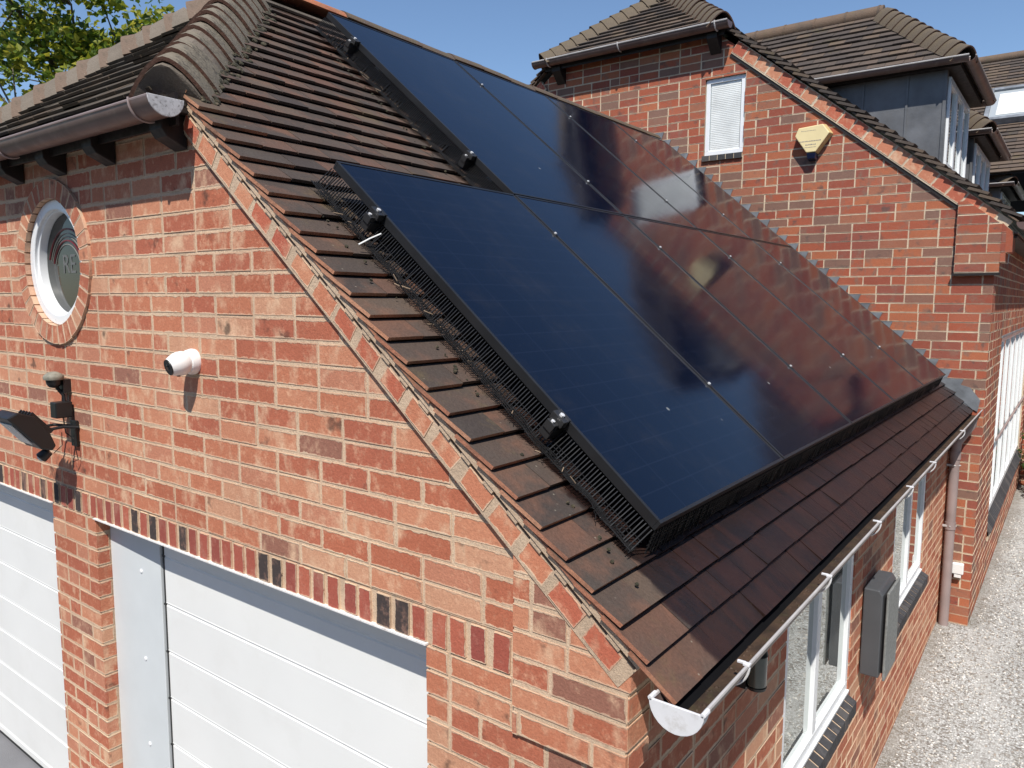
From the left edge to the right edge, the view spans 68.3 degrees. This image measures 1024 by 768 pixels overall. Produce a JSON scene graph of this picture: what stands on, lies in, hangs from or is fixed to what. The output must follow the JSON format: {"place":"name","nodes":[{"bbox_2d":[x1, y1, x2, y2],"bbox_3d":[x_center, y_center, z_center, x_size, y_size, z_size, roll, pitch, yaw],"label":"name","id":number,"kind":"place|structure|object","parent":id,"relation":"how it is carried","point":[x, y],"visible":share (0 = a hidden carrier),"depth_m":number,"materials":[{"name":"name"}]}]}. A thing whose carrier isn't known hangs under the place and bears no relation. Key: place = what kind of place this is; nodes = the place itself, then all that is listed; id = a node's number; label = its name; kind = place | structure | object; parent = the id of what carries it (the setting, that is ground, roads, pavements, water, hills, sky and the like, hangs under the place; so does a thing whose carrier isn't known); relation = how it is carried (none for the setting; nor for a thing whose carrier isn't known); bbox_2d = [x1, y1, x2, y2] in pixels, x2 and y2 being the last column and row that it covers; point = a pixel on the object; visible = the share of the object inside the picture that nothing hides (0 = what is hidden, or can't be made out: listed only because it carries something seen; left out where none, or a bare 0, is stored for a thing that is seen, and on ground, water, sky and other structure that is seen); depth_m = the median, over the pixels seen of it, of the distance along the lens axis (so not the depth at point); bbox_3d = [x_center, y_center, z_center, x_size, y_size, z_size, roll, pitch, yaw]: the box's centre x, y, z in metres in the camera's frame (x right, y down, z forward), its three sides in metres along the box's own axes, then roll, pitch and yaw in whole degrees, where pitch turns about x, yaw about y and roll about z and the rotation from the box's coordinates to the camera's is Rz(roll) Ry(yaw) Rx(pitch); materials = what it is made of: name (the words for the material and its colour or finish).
{"place":"outdoors","nodes":[
{"label":"outdoors","id":0,"kind":"place"},
{"bbox_2d":[0,732,39,767],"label":"concrete forecourt","id":1,"kind":"structure","parent":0,"point":[12,755],"depth_m":4.29,"materials":[{"name":"grey concrete"}]},
{"bbox_2d":[0,0,1023,214],"label":"sky","id":2,"kind":"structure","parent":0,"point":[504,37],"materials":[{"name":"blue"}]},
{"bbox_2d":[875,484,1023,767],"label":"gravel ground","id":3,"kind":"structure","parent":0,"point":[961,727],"depth_m":5.28,"materials":[{"name":"grey gravel"}]},
{"bbox_2d":[0,0,982,767],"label":"garage","id":4,"kind":"structure","parent":3,"relation":"on","point":[326,506],"depth_m":2.67,"materials":[{"name":"red brick"}]},
{"bbox_2d":[0,484,68,767],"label":"garage door","id":5,"kind":"structure","parent":4,"relation":"in","point":[32,692],"depth_m":4.11,"materials":[{"name":"white metal"}]},
{"bbox_2d":[0,401,79,461],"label":"floodlight","id":6,"kind":"object","parent":4,"relation":"attached to","point":[29,428],"visible":1,"depth_m":3.22,"materials":[{"name":"black plastic"}]},
{"bbox_2d":[30,200,80,324],"bbox_3d":[-1.997,-0.540,3.380,0.551,0.551,0.077,5,8,37],"label":"round window","id":7,"kind":"structure","parent":4,"relation":"in","point":[54,254],"depth_m":3.44,"materials":[{"name":"white"}]},
{"bbox_2d":[43,371,70,400],"bbox_3d":[-2.002,0.015,3.318,0.083,0.140,0.099,5,8,37],"label":"movement detector","id":8,"kind":"object","parent":4,"relation":"attached to","point":[59,383],"visible":1,"depth_m":3.30,"materials":[{"name":"grey plastic"}]},
{"bbox_2d":[164,349,200,376],"bbox_3d":[-1.177,-0.076,2.682,0.095,0.096,0.106,5,8,37],"label":"security camera","id":9,"kind":"object","parent":4,"relation":"attached to","point":[181,363],"visible":1,"depth_m":2.66,"materials":[{"name":"white plastic"}]},
{"bbox_2d":[110,526,428,767],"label":"garage door","id":10,"kind":"structure","parent":4,"relation":"in","point":[218,667],"depth_m":2.87,"materials":[{"name":"white metal"}]},
{"bbox_2d":[343,45,380,71],"bbox_3d":[0.371,-1.839,5.383,0.076,0.081,4.024,5,8,37],"label":"mounting rail","id":11,"kind":"object","parent":4,"relation":"attached to","point":[351,49],"visible":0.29,"depth_m":3.79,"materials":[{"name":"black metal"}]},
{"bbox_2d":[345,36,360,47],"bbox_3d":[-0.795,-1.708,3.777,0.059,0.059,0.056,5,8,37],"label":"end clamp","id":12,"kind":"object","parent":11,"relation":"attached to","point":[352,41],"visible":1,"depth_m":3.76,"materials":[{"name":"metal"}]},
{"bbox_2d":[360,219,390,233],"bbox_3d":[1.032,-0.705,4.383,0.076,0.081,5.014,5,8,37],"label":"mounting rail","id":13,"kind":"object","parent":4,"relation":"attached to","point":[372,227],"visible":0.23,"depth_m":2.39,"materials":[{"name":"black metal"}]},
{"bbox_2d":[362,206,387,224],"bbox_3d":[-0.432,-0.531,2.383,0.059,0.059,0.056,5,8,37],"label":"end clamp","id":14,"kind":"object","parent":13,"relation":"attached to","point":[373,214],"visible":1,"depth_m":2.37,"materials":[{"name":"black metal"}]},
{"bbox_2d":[333,161,783,530],"bbox_3d":[0.183,-0.226,2.594,1.572,0.030,0.978,49,31,23],"label":"solar panel","id":15,"kind":"object","parent":13,"relation":"attached to","point":[659,431],"visible":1,"depth_m":2.46,"materials":[{"name":"black glass"}]},
{"bbox_2d":[515,195,851,463],"bbox_3d":[0.778,-0.311,3.380,1.572,0.030,0.978,49,31,23],"label":"solar panel","id":16,"kind":"object","parent":13,"relation":"on","point":[778,405],"visible":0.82,"depth_m":3.29,"materials":[{"name":"black glass"}]},
{"bbox_2d":[625,216,894,427],"bbox_3d":[1.373,-0.396,4.167,1.572,0.030,0.978,49,31,23],"label":"solar panel","id":17,"kind":"object","parent":13,"relation":"on","point":[839,382],"visible":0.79,"depth_m":4.09,"materials":[{"name":"black glass"}]},
{"bbox_2d":[312,17,500,191],"bbox_3d":[-0.540,-1.334,3.595,1.235,1.052,0.094,5,8,37],"label":"bird guard","id":18,"kind":"object","parent":4,"relation":"attached to","point":[366,78],"visible":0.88,"depth_m":3.61,"materials":[{"name":"black metal"}]},
{"bbox_2d":[458,159,493,182],"bbox_3d":[0.974,-1.153,5.002,0.076,0.081,4.024,5,8,37],"label":"mounting rail","id":19,"kind":"object","parent":4,"relation":"attached to","point":[465,165],"visible":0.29,"depth_m":3.41,"materials":[{"name":"black metal"}]},
{"bbox_2d":[460,150,477,162],"bbox_3d":[-0.193,-1.021,3.395,0.058,0.059,0.056,5,8,37],"label":"end clamp","id":20,"kind":"object","parent":19,"relation":"attached to","point":[468,155],"visible":1,"depth_m":3.38,"materials":[{"name":"metal"}]},
{"bbox_2d":[326,12,621,214],"bbox_3d":[-0.183,-1.407,3.989,1.572,0.032,0.978,49,31,23],"label":"solar panel","id":21,"kind":"object","parent":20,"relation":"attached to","point":[459,107],"visible":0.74,"depth_m":3.88,"materials":[{"name":"black glass"}]},
{"bbox_2d":[455,61,696,228],"bbox_3d":[0.412,-1.491,4.776,1.572,0.032,0.978,49,31,23],"label":"solar panel","id":22,"kind":"object","parent":19,"relation":"attached to","point":[620,186],"visible":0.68,"depth_m":4.71,"materials":[{"name":"black glass"}]},
{"bbox_2d":[545,95,750,238],"bbox_3d":[1.007,-1.576,5.562,1.572,0.032,0.978,49,31,23],"label":"solar panel","id":23,"kind":"object","parent":19,"relation":"attached to","point":[685,200],"visible":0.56,"depth_m":5.51,"materials":[{"name":"black glass"}]},
{"bbox_2d":[614,122,791,246],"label":"solar panel","id":24,"kind":"object","parent":19,"relation":"attached to","point":[718,198],"visible":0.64,"depth_m":6.30,"materials":[{"name":"black glass"}]},
{"bbox_2d":[311,168,652,552],"bbox_3d":[-0.166,-0.146,2.197,1.250,1.066,0.089,5,8,37],"label":"bird guard","id":25,"kind":"object","parent":4,"relation":"on","point":[559,463],"visible":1,"depth_m":2.17,"materials":[{"name":"black metal"}]},
{"bbox_2d":[358,233,380,244],"bbox_3d":[-0.444,-0.452,2.358,0.078,0.042,0.007,-4,8,-34],"label":"cable tie","id":26,"kind":"object","parent":25,"relation":"attached to","point":[369,238],"visible":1,"depth_m":2.36,"materials":[{"name":"white plastic"}]},
{"bbox_2d":[538,425,567,439],"bbox_3d":[1.585,-0.074,4.032,0.076,0.081,5.014,5,8,37],"label":"mounting rail","id":27,"kind":"object","parent":4,"relation":"attached to","point":[545,433],"visible":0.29,"depth_m":2.04,"materials":[{"name":"black metal"}]},
{"bbox_2d":[543,409,570,432],"bbox_3d":[0.121,0.100,2.033,0.058,0.059,0.056,5,8,37],"label":"end clamp","id":28,"kind":"object","parent":27,"relation":"attached to","point":[560,418],"visible":1,"depth_m":2.02,"materials":[{"name":"black metal"}]},
{"bbox_2d":[700,230,923,404],"bbox_3d":[1.968,-0.480,4.953,1.572,0.030,0.978,49,31,23],"label":"solar panel","id":29,"kind":"object","parent":27,"relation":"attached to","point":[888,375],"visible":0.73,"depth_m":4.89,"materials":[{"name":"black glass"}]},
{"bbox_2d":[753,240,945,387],"bbox_3d":[2.563,-0.565,5.740,1.572,0.030,0.978,49,31,23],"label":"solar panel","id":30,"kind":"object","parent":27,"relation":"attached to","point":[909,358],"visible":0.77,"depth_m":5.69,"materials":[{"name":"black glass"}]},
{"bbox_2d":[736,650,768,692],"bbox_3d":[0.737,0.861,2.326,0.101,0.150,0.063,5,8,37],"label":"wall lantern","id":31,"kind":"object","parent":4,"relation":"attached to","point":[755,680],"depth_m":2.29,"materials":[{"name":"grey glass"}]},
{"bbox_2d":[636,393,912,540],"bbox_3d":[1.814,0.173,3.900,0.047,0.055,4.927,5,8,37],"label":"closing strip","id":32,"kind":"object","parent":4,"relation":"on","point":[645,532],"visible":0.21,"depth_m":1.99,"materials":[{"name":"black plastic"}]},
{"bbox_2d":[644,378,942,553],"bbox_3d":[1.832,0.195,3.890,0.036,0.073,4.949,5,8,37],"label":"bird guard","id":33,"kind":"object","parent":4,"relation":"attached to","point":[839,437],"visible":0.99,"depth_m":2.64,"materials":[{"name":"black metal"}]},
{"bbox_2d":[781,555,856,767],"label":"window","id":34,"kind":"structure","parent":4,"relation":"in","point":[818,711],"depth_m":3.25,"materials":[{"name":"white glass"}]},
{"bbox_2d":[859,570,900,680],"bbox_3d":[1.920,1.248,3.933,0.118,0.465,0.330,5,8,37],"label":"battery cabinet","id":35,"kind":"object","parent":4,"relation":"attached to","point":[879,622],"visible":1,"depth_m":3.81,"materials":[{"name":"grey metal"}]},
{"bbox_2d":[892,475,927,636],"bbox_3d":[2.562,1.051,4.883,0.100,0.827,1.166,5,8,37],"label":"window","id":36,"kind":"structure","parent":4,"relation":"in","point":[910,512],"depth_m":4.91,"materials":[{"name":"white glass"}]},
{"bbox_2d":[529,0,1023,625],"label":"brick house","id":37,"kind":"structure","parent":3,"relation":"on","point":[893,204],"depth_m":6.71,"materials":[{"name":"red brick"}]},
{"bbox_2d":[701,74,745,161],"bbox_3d":[1.988,-2.479,7.065,0.389,0.754,0.094,5,8,37],"label":"window","id":38,"kind":"structure","parent":37,"relation":"in","point":[725,97],"depth_m":7.07,"materials":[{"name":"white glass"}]},
{"bbox_2d":[795,124,832,160],"bbox_3d":[2.610,-2.092,6.550,0.308,0.298,0.084,5,8,37],"label":"alarm box","id":39,"kind":"object","parent":37,"relation":"attached to","point":[813,140],"visible":1,"depth_m":6.52,"materials":[{"name":"yellow plastic"}]},
{"bbox_2d":[952,562,963,577],"bbox_3d":[3.646,1.522,6.178,0.083,0.120,0.048,5,8,37],"label":"wall socket","id":40,"kind":"object","parent":37,"relation":"attached to","point":[958,569],"depth_m":6.16,"materials":[{"name":"white plastic"}]},
{"bbox_2d":[986,327,1023,540],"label":"window","id":41,"kind":"structure","parent":37,"relation":"in","point":[1006,459],"depth_m":8.64,"materials":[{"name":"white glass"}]},
{"bbox_2d":[971,50,1023,485],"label":"wing","id":42,"kind":"structure","parent":3,"relation":"on","point":[1004,72],"depth_m":11.64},
{"bbox_2d":[1018,433,1023,468],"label":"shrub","id":43,"kind":"object","parent":3,"relation":"on","point":[1022,457],"visible":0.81,"depth_m":10.42,"materials":[{"name":"green plant"}]},
{"label":"lawn","id":44,"kind":"structure","parent":0,"visible":0},
{"bbox_2d":[0,0,174,106],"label":"broadleaf tree","id":45,"kind":"object","parent":44,"relation":"on","point":[71,46],"visible":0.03,"depth_m":8.77,"materials":[{"name":"green plant"}]},
{"bbox_2d":[47,24,151,81],"bbox_3d":[-4.492,-2.000,11.514,4.421,6.772,3.896,-1,6,-7],"label":"broadleaf tree","id":46,"kind":"object","parent":44,"relation":"on","point":[117,32],"depth_m":10.47,"materials":[{"name":"green plant"}]}
]}

